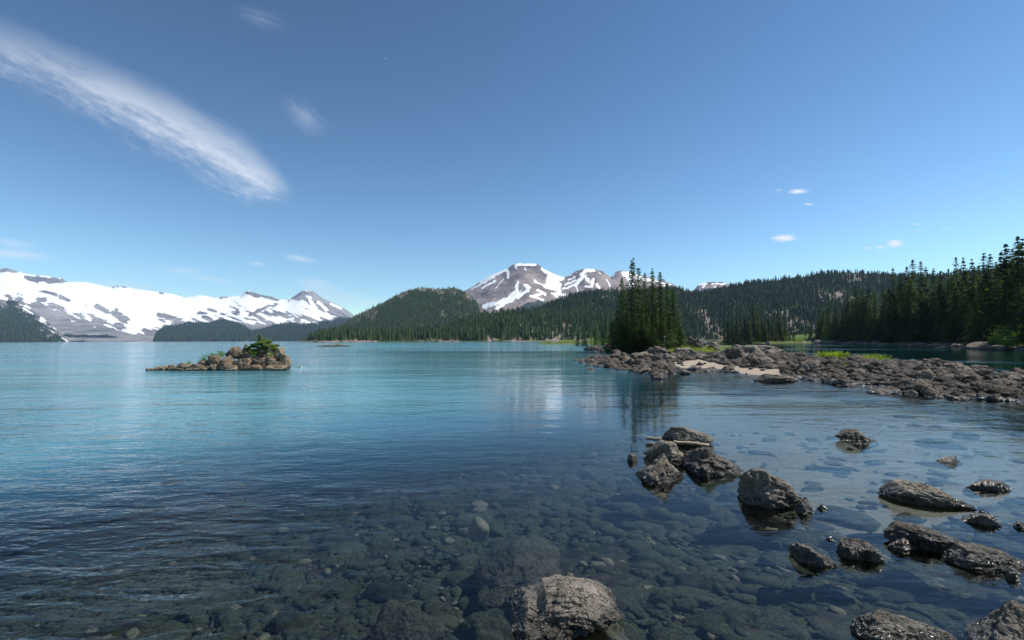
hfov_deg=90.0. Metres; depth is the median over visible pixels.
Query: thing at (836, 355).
grass tuft
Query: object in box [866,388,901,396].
rock
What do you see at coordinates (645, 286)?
fir tree
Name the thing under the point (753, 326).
fir tree
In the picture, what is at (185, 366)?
rock
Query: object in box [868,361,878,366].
rock
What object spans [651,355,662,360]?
rock
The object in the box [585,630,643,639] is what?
sunken stone
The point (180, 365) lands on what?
rock
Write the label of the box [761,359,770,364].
rock
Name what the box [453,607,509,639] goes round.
rock
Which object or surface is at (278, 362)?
rock
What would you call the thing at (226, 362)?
rock
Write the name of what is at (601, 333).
fir tree
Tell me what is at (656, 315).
fir tree
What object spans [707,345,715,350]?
rock
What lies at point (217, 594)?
sunken stone
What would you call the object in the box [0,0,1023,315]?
sky
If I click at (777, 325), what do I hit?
fir tree
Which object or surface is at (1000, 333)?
shrub
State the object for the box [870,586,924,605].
sunken stone
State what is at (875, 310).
fir tree
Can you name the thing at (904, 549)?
rock
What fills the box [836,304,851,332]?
fir tree
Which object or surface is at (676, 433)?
rock
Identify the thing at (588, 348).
rock
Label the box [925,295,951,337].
fir tree
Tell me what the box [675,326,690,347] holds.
fir tree
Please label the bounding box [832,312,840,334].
fir tree
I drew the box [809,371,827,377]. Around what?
rock
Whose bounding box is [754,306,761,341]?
fir tree
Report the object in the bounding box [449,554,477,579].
sunken stone
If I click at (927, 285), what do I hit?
fir tree
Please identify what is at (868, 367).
rock
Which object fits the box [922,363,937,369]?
rock
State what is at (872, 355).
grass tuft
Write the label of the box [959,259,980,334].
fir tree
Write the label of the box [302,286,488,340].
forest
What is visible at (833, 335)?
fir tree
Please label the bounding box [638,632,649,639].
sunken stone
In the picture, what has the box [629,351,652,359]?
rock
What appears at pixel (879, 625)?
rock
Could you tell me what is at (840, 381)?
rock
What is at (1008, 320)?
fir tree
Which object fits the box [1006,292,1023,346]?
fir tree
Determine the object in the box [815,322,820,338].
fir tree
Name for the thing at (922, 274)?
fir tree
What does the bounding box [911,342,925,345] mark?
rock
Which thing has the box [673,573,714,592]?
sunken stone
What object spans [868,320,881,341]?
fir tree
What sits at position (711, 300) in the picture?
forest
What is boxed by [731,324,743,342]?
fir tree
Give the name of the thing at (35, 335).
forest
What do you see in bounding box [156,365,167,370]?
rock
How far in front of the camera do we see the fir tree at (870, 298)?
203.01 m
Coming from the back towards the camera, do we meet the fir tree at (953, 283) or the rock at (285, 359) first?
the fir tree at (953, 283)
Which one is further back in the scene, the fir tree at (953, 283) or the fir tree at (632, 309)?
the fir tree at (953, 283)
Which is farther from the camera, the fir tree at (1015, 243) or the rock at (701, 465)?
the fir tree at (1015, 243)
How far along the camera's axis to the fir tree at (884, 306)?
178.32 m
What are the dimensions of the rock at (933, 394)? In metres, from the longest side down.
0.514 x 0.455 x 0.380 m
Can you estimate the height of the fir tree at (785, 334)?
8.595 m
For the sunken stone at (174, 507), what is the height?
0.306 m
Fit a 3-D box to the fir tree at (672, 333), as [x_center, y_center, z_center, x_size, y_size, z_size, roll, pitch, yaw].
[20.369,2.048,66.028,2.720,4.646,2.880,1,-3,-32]
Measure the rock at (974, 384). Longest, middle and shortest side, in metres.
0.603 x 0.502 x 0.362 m
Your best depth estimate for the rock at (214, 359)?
31.62 m
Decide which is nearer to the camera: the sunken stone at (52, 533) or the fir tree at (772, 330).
the sunken stone at (52, 533)
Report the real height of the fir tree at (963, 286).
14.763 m
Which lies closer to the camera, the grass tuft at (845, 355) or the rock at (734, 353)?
the grass tuft at (845, 355)
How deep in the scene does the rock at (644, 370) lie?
27.29 m
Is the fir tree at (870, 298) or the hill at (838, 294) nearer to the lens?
the fir tree at (870, 298)
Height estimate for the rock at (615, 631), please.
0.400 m
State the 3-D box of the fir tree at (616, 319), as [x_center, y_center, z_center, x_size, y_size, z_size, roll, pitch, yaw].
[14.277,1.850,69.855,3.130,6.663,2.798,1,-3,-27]
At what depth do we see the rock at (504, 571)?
4.54 m
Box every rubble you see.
[574,346,1023,403]
[801,341,1023,350]
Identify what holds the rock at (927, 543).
on the water
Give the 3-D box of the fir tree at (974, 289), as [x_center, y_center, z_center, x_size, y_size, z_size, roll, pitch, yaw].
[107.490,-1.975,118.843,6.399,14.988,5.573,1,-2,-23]
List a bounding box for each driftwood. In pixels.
[645,436,661,440]
[673,441,708,446]
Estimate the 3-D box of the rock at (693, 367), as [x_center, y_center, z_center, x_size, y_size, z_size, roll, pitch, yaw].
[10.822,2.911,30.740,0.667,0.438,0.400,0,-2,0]
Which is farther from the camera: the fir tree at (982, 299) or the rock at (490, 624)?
the fir tree at (982, 299)
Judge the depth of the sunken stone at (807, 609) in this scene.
3.96 m
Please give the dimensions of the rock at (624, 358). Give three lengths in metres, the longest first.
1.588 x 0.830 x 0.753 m
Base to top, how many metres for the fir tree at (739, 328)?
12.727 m
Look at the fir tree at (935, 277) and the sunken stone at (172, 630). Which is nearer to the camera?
the sunken stone at (172, 630)
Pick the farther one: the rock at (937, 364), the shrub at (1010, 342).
the shrub at (1010, 342)
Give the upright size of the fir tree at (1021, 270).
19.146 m
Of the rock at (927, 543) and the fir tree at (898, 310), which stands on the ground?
the fir tree at (898, 310)
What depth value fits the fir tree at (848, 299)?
228.24 m
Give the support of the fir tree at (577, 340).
on the ground
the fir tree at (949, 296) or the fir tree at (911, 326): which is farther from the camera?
the fir tree at (911, 326)
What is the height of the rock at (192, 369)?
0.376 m
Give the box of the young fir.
[587,329,593,345]
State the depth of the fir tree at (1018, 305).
84.70 m
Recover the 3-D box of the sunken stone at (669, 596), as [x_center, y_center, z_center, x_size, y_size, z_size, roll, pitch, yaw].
[1.445,2.310,4.225,0.608,0.142,0.294,-1,-2,23]
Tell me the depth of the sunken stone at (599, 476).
8.84 m
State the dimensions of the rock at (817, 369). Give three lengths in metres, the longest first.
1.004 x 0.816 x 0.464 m
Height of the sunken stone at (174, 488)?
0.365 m
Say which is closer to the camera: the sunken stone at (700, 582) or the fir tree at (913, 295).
the sunken stone at (700, 582)
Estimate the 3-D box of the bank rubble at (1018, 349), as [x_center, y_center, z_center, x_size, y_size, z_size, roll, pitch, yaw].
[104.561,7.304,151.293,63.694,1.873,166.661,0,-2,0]
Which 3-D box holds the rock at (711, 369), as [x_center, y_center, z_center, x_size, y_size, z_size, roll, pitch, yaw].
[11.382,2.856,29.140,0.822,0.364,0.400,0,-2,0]
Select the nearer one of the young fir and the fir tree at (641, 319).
the fir tree at (641, 319)
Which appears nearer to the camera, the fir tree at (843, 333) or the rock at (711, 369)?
the rock at (711, 369)
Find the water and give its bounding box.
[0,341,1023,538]
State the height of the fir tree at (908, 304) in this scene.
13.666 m
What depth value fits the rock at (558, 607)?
3.20 m
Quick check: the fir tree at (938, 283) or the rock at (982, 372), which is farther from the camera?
the fir tree at (938, 283)
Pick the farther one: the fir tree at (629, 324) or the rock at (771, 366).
the fir tree at (629, 324)
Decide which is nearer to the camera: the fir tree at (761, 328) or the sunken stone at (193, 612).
the sunken stone at (193, 612)
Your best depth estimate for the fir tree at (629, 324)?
65.85 m
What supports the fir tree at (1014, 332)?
on the ground
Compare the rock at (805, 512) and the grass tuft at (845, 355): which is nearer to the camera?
the rock at (805, 512)
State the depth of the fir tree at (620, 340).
65.78 m
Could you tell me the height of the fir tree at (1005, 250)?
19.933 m
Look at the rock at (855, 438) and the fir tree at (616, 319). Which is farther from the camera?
the fir tree at (616, 319)
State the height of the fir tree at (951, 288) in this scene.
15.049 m
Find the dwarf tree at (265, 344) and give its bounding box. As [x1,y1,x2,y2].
[242,334,279,353]
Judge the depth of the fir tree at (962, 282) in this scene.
129.24 m
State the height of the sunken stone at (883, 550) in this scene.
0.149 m
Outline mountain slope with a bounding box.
[0,294,67,341]
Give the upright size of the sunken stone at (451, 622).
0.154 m
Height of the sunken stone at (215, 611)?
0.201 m
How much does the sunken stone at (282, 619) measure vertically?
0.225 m
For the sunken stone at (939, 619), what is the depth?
3.84 m
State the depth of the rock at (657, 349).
53.42 m
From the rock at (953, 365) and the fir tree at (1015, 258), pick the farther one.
the fir tree at (1015, 258)
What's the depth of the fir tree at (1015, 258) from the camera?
99.81 m
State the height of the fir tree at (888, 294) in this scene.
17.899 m
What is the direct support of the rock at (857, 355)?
on the ground
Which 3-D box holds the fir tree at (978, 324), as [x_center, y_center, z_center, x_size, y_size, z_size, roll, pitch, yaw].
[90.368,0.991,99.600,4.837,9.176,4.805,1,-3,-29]
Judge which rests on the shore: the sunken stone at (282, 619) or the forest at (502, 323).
the forest at (502, 323)
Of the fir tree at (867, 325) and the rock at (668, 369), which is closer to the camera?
the rock at (668, 369)
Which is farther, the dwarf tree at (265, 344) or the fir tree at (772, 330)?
the fir tree at (772, 330)
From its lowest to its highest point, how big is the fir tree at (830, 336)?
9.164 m
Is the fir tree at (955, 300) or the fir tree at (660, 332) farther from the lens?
the fir tree at (955, 300)
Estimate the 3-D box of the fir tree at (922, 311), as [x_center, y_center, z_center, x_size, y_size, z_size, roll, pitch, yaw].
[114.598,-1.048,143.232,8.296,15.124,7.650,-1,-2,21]
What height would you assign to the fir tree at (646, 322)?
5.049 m
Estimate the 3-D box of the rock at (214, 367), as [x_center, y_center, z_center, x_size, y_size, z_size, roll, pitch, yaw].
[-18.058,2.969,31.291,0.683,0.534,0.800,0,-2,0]
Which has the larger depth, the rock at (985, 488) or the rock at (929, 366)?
the rock at (929, 366)
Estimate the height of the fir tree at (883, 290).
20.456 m
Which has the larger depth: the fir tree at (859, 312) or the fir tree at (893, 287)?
the fir tree at (859, 312)
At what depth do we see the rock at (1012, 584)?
3.80 m
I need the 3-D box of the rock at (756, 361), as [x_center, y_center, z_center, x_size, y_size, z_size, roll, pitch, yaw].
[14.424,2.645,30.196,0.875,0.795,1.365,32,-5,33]
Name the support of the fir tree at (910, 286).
on the ground
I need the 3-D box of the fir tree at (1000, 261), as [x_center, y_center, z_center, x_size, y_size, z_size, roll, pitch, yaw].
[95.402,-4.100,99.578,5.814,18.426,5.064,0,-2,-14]
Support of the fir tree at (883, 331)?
on the ground
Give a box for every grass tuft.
[815,350,842,356]
[818,350,847,357]
[827,352,854,357]
[858,353,890,358]
[863,354,893,360]
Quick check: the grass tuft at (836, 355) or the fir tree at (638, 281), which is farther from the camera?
the fir tree at (638, 281)
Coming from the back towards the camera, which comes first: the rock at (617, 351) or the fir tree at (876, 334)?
the fir tree at (876, 334)
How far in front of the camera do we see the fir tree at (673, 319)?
69.90 m
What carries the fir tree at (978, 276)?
on the ground
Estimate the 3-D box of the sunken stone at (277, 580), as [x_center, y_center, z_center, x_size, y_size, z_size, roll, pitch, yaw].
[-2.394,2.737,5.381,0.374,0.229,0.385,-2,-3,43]
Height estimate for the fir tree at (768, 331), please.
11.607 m
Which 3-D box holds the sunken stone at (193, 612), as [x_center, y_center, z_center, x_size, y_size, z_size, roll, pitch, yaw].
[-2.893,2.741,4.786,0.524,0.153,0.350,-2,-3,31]
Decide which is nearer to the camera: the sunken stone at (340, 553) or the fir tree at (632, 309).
the sunken stone at (340, 553)
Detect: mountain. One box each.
[0,268,353,341]
[464,263,728,313]
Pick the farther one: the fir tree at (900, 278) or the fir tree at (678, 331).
the fir tree at (900, 278)
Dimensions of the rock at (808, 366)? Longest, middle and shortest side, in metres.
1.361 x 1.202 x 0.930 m
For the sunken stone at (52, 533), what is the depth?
7.91 m
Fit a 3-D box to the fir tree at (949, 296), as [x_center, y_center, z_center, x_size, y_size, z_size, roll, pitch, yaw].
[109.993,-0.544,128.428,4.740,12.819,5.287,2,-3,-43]
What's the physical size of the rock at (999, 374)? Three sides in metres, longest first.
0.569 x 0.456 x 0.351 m
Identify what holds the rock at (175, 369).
on the ground
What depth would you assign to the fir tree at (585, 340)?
149.79 m
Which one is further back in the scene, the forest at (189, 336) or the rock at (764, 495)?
the forest at (189, 336)
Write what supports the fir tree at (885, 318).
on the ground
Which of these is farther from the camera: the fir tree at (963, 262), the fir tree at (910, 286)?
the fir tree at (910, 286)
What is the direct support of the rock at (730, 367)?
on the ground
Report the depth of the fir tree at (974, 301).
102.52 m
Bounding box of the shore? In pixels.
[306,322,705,341]
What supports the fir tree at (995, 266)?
on the ground
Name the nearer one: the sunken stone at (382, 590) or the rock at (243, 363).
the sunken stone at (382, 590)
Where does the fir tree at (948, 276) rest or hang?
on the ground
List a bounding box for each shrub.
[198,353,208,360]
[215,351,225,356]
[984,323,1023,345]
[986,324,1019,341]
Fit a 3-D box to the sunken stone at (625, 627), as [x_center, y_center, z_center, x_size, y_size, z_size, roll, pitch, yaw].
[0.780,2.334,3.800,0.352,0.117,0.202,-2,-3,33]
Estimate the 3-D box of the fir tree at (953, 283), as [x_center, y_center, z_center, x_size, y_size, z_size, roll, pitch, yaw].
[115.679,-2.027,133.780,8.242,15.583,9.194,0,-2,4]
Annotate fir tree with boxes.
[573,335,580,345]
[581,321,587,345]
[592,318,598,344]
[599,322,604,345]
[599,322,619,352]
[603,318,608,343]
[606,323,632,353]
[607,309,621,348]
[608,278,630,347]
[611,313,635,352]
[614,258,650,342]
[616,318,645,353]
[626,268,650,337]
[629,323,651,352]
[636,304,648,343]
[638,325,668,351]
[640,317,654,348]
[641,273,653,324]
[644,269,658,333]
[652,272,676,347]
[652,306,660,345]
[654,320,678,349]
[658,310,671,347]
[661,283,675,333]
[665,290,686,347]
[665,318,681,349]
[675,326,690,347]
[676,316,686,346]
[720,322,726,342]
[723,315,734,342]
[730,318,734,342]
[731,310,743,342]
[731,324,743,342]
[738,317,743,339]
[740,315,751,342]
[744,324,753,342]
[746,316,752,340]
[748,302,762,341]
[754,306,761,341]
[758,313,766,340]
[761,319,769,341]
[763,330,769,341]
[765,319,772,340]
[770,319,775,338]
[773,330,780,340]
[774,311,781,339]
[777,318,785,340]
[784,323,790,340]
[786,325,792,340]
[809,320,813,336]
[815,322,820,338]
[815,323,824,339]
[822,313,830,336]
[824,295,834,330]
[827,322,833,339]
[829,322,836,340]
[832,303,840,329]
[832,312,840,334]
[834,318,841,339]
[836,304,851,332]
[837,305,848,338]
[838,321,846,342]
[843,290,850,328]
[845,298,854,334]
[845,308,850,340]
[848,306,865,340]
[849,284,859,321]
[858,296,873,322]
[861,313,870,339]
[863,284,873,323]
[866,305,874,326]
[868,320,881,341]
[871,290,880,325]
[872,301,879,328]
[873,290,890,331]
[875,292,897,341]
[875,307,884,338]
[877,294,896,338]
[878,286,885,318]
[880,298,902,342]
[881,294,887,315]
[884,268,897,316]
[884,280,905,320]
[888,300,902,340]
[890,292,905,327]
[891,297,914,342]
[894,278,917,340]
[894,303,902,339]
[896,273,905,301]
[896,291,919,341]
[900,307,920,342]
[901,260,919,313]
[902,267,914,299]
[908,289,934,340]
[913,288,932,340]
[914,261,931,318]
[920,267,931,315]
[923,292,937,340]
[924,284,946,340]
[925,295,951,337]
[926,268,938,323]
[928,279,944,331]
[930,277,955,337]
[933,271,946,314]
[935,282,954,339]
[936,285,954,337]
[936,287,965,341]
[939,282,966,337]
[940,292,955,340]
[942,269,953,299]
[951,257,961,292]
[952,281,967,328]
[952,292,974,341]
[953,284,968,335]
[954,271,971,316]
[955,267,977,335]
[957,258,970,298]
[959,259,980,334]
[960,304,973,343]
[961,280,980,339]
[961,309,972,345]
[962,297,987,345]
[963,302,987,344]
[966,275,991,336]
[968,279,992,332]
[971,252,992,309]
[971,303,1000,344]
[973,263,1016,332]
[975,257,1014,333]
[975,267,982,292]
[978,254,996,323]
[978,269,1022,344]
[979,277,1003,341]
[986,244,1014,327]
[986,261,1011,342]
[987,262,1000,315]
[990,252,1011,310]
[995,260,1023,327]
[997,238,1023,328]
[997,286,1013,343]
[998,236,1023,332]
[999,266,1023,327]
[1004,280,1023,344]
[1004,282,1023,346]
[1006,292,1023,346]
[1011,245,1022,276]
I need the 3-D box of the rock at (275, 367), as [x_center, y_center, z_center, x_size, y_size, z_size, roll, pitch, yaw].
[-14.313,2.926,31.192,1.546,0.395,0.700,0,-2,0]
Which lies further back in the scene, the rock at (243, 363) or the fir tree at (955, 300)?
the fir tree at (955, 300)
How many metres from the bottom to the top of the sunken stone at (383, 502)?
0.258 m
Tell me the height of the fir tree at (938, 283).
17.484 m
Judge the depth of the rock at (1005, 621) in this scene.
3.02 m
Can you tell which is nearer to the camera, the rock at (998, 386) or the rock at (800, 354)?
the rock at (998, 386)
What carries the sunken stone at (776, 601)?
on the ground
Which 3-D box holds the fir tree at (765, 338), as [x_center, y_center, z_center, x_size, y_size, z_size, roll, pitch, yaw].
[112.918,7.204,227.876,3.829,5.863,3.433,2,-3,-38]
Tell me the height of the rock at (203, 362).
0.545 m
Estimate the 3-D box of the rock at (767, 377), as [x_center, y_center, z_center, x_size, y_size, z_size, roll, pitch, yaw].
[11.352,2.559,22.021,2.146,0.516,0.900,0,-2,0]
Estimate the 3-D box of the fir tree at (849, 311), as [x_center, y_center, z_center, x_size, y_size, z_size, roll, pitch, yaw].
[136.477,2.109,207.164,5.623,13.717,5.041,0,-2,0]
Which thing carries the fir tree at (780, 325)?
on the ground
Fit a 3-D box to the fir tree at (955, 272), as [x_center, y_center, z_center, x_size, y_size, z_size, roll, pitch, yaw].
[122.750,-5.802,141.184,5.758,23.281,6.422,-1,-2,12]
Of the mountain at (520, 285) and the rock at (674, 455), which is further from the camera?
the mountain at (520, 285)
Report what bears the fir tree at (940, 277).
on the ground
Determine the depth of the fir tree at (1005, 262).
98.61 m
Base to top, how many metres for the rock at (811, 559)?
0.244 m
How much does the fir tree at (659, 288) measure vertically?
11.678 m
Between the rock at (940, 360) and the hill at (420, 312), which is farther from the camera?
the hill at (420, 312)
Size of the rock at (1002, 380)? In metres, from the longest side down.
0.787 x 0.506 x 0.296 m
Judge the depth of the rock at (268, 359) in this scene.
31.72 m
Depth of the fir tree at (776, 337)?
227.72 m
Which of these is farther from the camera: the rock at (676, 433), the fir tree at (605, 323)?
the fir tree at (605, 323)
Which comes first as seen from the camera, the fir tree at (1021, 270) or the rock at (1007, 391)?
the rock at (1007, 391)
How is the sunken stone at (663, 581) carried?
on the ground
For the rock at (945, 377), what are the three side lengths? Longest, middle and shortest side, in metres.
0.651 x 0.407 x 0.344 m
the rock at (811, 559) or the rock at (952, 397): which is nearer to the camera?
the rock at (811, 559)
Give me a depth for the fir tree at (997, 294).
96.16 m
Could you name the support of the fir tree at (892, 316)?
on the ground
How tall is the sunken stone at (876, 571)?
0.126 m
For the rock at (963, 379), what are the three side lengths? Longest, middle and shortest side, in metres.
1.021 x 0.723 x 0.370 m
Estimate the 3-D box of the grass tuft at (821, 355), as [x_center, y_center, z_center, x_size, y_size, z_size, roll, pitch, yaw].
[20.297,2.220,32.854,1.648,0.592,1.686,1,-3,-33]
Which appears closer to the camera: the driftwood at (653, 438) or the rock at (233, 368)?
the driftwood at (653, 438)
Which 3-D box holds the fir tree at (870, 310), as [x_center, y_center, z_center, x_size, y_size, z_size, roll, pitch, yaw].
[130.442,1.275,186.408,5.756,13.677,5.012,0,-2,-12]
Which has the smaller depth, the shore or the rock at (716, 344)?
the rock at (716, 344)
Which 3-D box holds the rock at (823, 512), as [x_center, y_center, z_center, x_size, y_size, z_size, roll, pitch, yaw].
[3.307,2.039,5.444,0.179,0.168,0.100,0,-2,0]
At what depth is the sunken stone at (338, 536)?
6.58 m
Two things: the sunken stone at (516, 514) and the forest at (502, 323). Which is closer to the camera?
the sunken stone at (516, 514)
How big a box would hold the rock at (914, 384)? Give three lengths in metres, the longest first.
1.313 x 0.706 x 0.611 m
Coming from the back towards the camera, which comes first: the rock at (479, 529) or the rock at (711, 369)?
the rock at (711, 369)
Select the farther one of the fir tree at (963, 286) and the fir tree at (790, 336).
the fir tree at (790, 336)
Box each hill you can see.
[344,288,482,329]
[565,273,949,340]
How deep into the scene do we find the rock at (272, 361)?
31.57 m
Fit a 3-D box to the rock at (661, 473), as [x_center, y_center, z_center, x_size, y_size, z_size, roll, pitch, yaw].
[1.942,1.995,6.750,0.636,0.506,0.800,0,-2,0]
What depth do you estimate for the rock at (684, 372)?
26.41 m
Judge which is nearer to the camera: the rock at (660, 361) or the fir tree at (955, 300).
the rock at (660, 361)
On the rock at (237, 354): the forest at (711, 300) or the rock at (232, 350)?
the rock at (232, 350)
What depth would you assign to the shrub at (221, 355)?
32.57 m
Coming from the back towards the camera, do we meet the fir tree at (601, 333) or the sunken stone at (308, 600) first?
the fir tree at (601, 333)
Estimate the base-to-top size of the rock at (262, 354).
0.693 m
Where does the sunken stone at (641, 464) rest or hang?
on the ground
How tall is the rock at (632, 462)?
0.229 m
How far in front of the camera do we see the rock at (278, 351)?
32.00 m
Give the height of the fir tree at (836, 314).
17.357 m
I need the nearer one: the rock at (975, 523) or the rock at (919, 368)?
the rock at (975, 523)
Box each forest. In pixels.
[0,300,61,341]
[66,317,349,340]
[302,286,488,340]
[307,302,703,340]
[532,266,1016,338]
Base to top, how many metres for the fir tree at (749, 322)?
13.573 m
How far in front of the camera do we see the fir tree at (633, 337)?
63.83 m
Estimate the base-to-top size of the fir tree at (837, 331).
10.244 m
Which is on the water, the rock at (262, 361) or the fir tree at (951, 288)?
the rock at (262, 361)
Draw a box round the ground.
[0,334,1023,639]
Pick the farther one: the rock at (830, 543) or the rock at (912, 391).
the rock at (912, 391)
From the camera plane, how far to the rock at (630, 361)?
32.83 m
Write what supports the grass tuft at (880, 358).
on the ground
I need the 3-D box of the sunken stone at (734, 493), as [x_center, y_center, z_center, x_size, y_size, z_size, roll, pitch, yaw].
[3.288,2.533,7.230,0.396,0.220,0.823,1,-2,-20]
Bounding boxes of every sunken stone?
[5,530,45,552]
[38,525,68,544]
[145,621,188,639]
[149,483,183,496]
[157,499,190,514]
[179,600,213,623]
[193,584,242,603]
[207,598,231,621]
[215,609,243,630]
[262,568,304,591]
[265,604,303,634]
[293,590,321,611]
[316,577,354,598]
[317,528,360,546]
[318,541,366,566]
[360,578,410,601]
[363,494,391,511]
[431,614,458,629]
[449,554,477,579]
[496,507,526,520]
[504,625,514,639]
[576,465,617,485]
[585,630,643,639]
[618,483,655,501]
[620,625,637,631]
[626,460,649,469]
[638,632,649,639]
[649,575,676,586]
[649,585,726,608]
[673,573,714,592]
[680,605,754,634]
[704,607,746,633]
[707,635,747,639]
[720,488,741,501]
[750,614,807,633]
[759,596,812,614]
[780,597,825,616]
[809,632,837,639]
[812,622,854,639]
[831,543,895,563]
[839,561,891,578]
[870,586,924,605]
[906,602,954,627]
[1003,551,1023,559]
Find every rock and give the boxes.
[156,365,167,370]
[168,368,184,370]
[176,363,185,367]
[182,364,191,368]
[184,367,200,370]
[190,364,204,370]
[197,360,208,365]
[203,366,211,370]
[208,355,221,365]
[210,364,218,370]
[218,355,233,370]
[224,365,237,370]
[225,347,240,358]
[232,350,255,358]
[233,357,253,370]
[239,365,262,370]
[242,352,255,357]
[252,359,257,364]
[256,349,265,357]
[257,357,265,367]
[263,348,274,357]
[263,365,290,370]
[266,355,278,365]
[268,358,277,364]
[272,360,283,364]
[273,347,284,359]
[280,353,291,367]
[369,600,447,639]
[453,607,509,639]
[468,515,489,540]
[475,535,560,618]
[510,574,624,639]
[584,346,592,350]
[586,622,628,639]
[592,345,602,350]
[612,349,620,354]
[620,356,629,361]
[624,358,633,365]
[627,453,638,468]
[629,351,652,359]
[632,453,684,495]
[633,367,650,373]
[643,440,684,472]
[647,346,671,353]
[650,372,663,378]
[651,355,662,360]
[653,360,666,363]
[662,353,675,359]
[662,364,675,373]
[662,426,713,453]
[673,347,694,353]
[679,370,690,373]
[682,447,743,483]
[685,336,692,347]
[688,365,698,369]
[690,351,706,357]
[691,339,703,348]
[705,367,717,370]
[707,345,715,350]
[711,342,720,350]
[716,354,725,358]
[723,364,734,370]
[724,344,764,356]
[724,347,744,358]
[737,468,812,522]
[739,516,791,541]
[743,350,765,359]
[749,358,763,366]
[753,373,798,385]
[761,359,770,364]
[763,349,775,353]
[764,364,778,368]
[766,346,783,351]
[788,542,838,575]
[795,352,806,356]
[795,497,814,523]
[797,359,822,372]
[808,367,824,374]
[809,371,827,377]
[815,504,831,519]
[820,378,834,384]
[822,536,837,550]
[832,378,850,384]
[835,428,870,451]
[836,538,884,572]
[846,368,857,371]
[847,362,858,368]
[850,610,956,639]
[851,354,863,357]
[854,368,864,373]
[858,364,874,370]
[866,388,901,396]
[867,437,878,447]
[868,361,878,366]
[876,479,976,512]
[883,520,962,560]
[884,364,897,367]
[887,538,916,560]
[890,379,931,389]
[906,369,936,379]
[906,389,918,394]
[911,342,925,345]
[914,365,926,370]
[919,387,936,395]
[922,361,942,366]
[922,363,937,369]
[923,391,942,397]
[930,456,962,468]
[932,359,947,363]
[932,378,945,381]
[938,362,971,369]
[938,376,952,379]
[940,542,1023,585]
[945,395,960,400]
[952,373,968,378]
[953,600,1023,639]
[958,375,979,382]
[958,395,970,400]
[958,512,1001,533]
[962,479,1010,497]
[966,342,991,348]
[969,381,988,386]
[969,386,985,392]
[972,365,994,370]
[976,369,992,376]
[978,509,989,514]
[984,385,1005,388]
[984,387,1019,395]
[985,395,1002,403]
[988,345,1013,349]
[989,372,1008,376]
[996,378,1013,382]
[1001,571,1023,596]
[1006,375,1023,381]
[1006,521,1023,542]
[1008,367,1023,374]
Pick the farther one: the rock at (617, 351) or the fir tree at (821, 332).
the fir tree at (821, 332)
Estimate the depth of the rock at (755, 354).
34.98 m
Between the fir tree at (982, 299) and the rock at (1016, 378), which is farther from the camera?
the fir tree at (982, 299)
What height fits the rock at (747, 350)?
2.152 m
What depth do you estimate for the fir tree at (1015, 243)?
94.16 m
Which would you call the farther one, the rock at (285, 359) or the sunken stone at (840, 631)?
the rock at (285, 359)
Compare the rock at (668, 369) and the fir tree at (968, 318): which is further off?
the fir tree at (968, 318)
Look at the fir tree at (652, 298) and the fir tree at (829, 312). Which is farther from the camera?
the fir tree at (829, 312)
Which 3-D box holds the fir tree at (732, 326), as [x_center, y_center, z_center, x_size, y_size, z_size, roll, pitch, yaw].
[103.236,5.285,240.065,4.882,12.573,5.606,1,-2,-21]
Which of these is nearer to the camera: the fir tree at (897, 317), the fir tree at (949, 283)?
the fir tree at (949, 283)
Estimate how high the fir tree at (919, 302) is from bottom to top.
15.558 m
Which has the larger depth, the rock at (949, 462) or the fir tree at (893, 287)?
the fir tree at (893, 287)
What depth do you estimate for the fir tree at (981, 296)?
109.25 m
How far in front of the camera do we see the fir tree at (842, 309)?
219.71 m
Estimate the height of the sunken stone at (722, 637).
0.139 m
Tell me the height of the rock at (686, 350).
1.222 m
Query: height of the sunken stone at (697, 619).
0.131 m
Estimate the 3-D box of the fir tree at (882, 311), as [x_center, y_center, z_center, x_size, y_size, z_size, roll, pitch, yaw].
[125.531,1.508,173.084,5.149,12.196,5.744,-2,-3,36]
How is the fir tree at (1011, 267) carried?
on the ground
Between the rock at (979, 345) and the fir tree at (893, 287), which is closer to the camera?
the rock at (979, 345)
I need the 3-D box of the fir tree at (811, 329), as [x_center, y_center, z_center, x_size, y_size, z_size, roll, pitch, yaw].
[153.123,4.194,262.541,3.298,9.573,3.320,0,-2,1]
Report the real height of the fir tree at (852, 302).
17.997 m
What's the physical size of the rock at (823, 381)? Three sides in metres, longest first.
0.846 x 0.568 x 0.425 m
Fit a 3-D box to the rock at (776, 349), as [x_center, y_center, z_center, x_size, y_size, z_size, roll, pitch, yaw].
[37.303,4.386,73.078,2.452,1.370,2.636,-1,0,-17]
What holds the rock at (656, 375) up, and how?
on the water
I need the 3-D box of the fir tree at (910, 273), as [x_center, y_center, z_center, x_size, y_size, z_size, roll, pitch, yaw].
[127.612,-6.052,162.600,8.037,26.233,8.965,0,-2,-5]
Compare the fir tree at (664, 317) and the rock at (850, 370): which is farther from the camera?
the fir tree at (664, 317)
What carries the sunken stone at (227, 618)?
on the ground
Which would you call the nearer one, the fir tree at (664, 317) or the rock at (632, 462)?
the rock at (632, 462)

